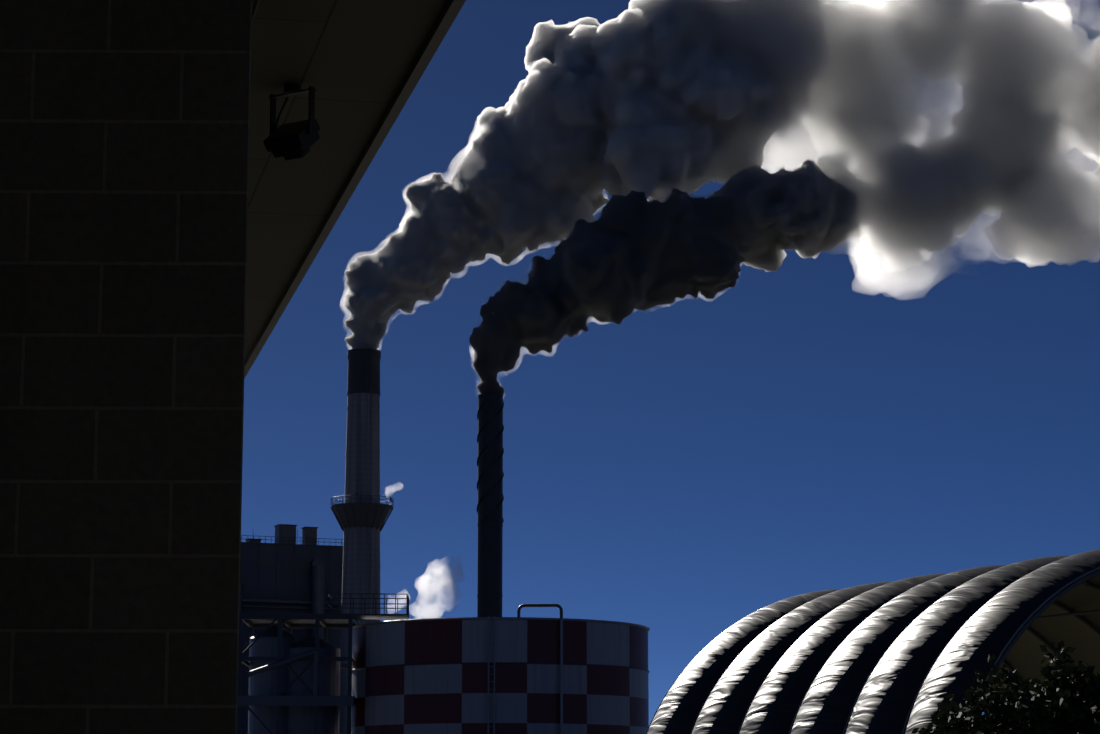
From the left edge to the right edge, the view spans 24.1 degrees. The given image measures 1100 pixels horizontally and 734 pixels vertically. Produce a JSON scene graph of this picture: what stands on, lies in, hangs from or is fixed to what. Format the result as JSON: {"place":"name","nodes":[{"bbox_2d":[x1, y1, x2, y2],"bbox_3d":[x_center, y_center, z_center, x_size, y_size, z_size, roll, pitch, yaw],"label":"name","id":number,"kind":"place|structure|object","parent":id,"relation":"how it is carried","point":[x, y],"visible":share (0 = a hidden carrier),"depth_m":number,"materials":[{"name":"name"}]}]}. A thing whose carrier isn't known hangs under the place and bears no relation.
{"place":"outdoors","nodes":[
{"label":"outdoors","id":0,"kind":"place"},
{"bbox_2d":[0,0,251,733],"bbox_3d":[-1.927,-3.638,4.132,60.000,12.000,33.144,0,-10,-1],"label":"building","id":1,"kind":"structure","parent":0,"point":[124,148],"depth_m":6.99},
{"bbox_2d":[245,0,447,359],"bbox_3d":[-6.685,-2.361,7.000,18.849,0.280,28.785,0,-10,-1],"label":"roof slab","id":2,"kind":"structure","parent":1,"relation":"on","point":[351,62],"depth_m":12.35,"materials":[{"name":"beige concrete"}]},
{"bbox_2d":[252,0,319,159],"bbox_3d":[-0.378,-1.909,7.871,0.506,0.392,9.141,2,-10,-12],"label":"floodlight","id":3,"kind":"object","parent":2,"relation":"attached to","point":[294,140],"visible":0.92,"depth_m":12.03,"materials":[{"name":"black metal"}]},
{"bbox_2d":[244,0,465,378],"bbox_3d":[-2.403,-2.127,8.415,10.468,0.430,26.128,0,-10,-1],"label":"roof trim","id":4,"kind":"structure","parent":2,"relation":"attached to","point":[441,28],"depth_m":13.30,"materials":[{"name":"grey metal"}]},
{"bbox_2d":[239,524,342,733],"bbox_3d":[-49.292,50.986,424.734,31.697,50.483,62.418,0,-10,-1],"label":"plant building","id":5,"kind":"structure","parent":0,"point":[284,573],"depth_m":422.93,"materials":[{"name":"grey metal"}]},
{"bbox_2d":[237,593,408,733],"bbox_3d":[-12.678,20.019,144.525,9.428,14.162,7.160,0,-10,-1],"label":"frame tower","id":6,"kind":"structure","parent":0,"point":[294,686],"depth_m":144.63,"materials":[{"name":"metal"}]},
{"bbox_2d":[351,620,648,733],"bbox_3d":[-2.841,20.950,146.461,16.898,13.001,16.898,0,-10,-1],"label":"tank","id":7,"kind":"object","parent":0,"point":[434,699],"visible":0.81,"depth_m":139.67,"materials":[{"name":"metal"}]},
{"bbox_2d":[352,604,649,733],"bbox_3d":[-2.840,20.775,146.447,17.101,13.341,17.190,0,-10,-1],"label":"tank fittings","id":8,"kind":"object","parent":7,"relation":"attached to","point":[561,619],"visible":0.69,"depth_m":139.38,"materials":[{"name":"grey metal"}]},
{"bbox_2d":[241,0,1099,724],"label":"sky","id":9,"kind":"structure","parent":0,"point":[766,302],"materials":[{"name":"blue"}]},
{"label":"ground","id":10,"kind":"structure","parent":0,"visible":0},
{"bbox_2d":[331,348,393,733],"bbox_3d":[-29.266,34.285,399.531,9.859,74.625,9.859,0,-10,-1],"label":"stack","id":11,"kind":"object","parent":10,"relation":"on","point":[361,513],"visible":0.83,"depth_m":399.73,"materials":[{"name":"concrete"}]},
{"bbox_2d":[477,393,503,616],"bbox_3d":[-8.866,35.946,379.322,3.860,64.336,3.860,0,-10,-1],"label":"stack","id":12,"kind":"object","parent":10,"relation":"on","point":[489,563],"visible":0.73,"depth_m":380.54,"materials":[{"name":"metal"}]},
{"bbox_2d":[477,397,503,522],"bbox_3d":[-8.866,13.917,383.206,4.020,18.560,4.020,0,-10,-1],"label":"stack strakes","id":13,"kind":"object","parent":12,"relation":"attached to","point":[491,465],"visible":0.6,"depth_m":382.27,"materials":[{"name":"grey metal"}]},
{"bbox_2d":[646,567,1099,733],"bbox_3d":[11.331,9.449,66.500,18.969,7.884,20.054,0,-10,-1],"label":"shed frame","id":14,"kind":"object","parent":10,"relation":"on","point":[1041,609],"visible":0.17,"depth_m":61.97,"materials":[{"name":"grey metal"}]},
{"bbox_2d":[647,549,1099,733],"bbox_3d":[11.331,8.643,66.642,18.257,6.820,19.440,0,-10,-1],"label":"arched roof","id":15,"kind":"structure","parent":14,"relation":"on","point":[870,622],"depth_m":64.12,"materials":[{"name":"white fabric"}]},
{"bbox_2d":[911,640,1099,733],"bbox_3d":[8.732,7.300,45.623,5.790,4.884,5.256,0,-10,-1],"label":"tree","id":16,"kind":"object","parent":10,"relation":"on","point":[1075,713],"depth_m":44.70,"materials":[{"name":"green plant"}]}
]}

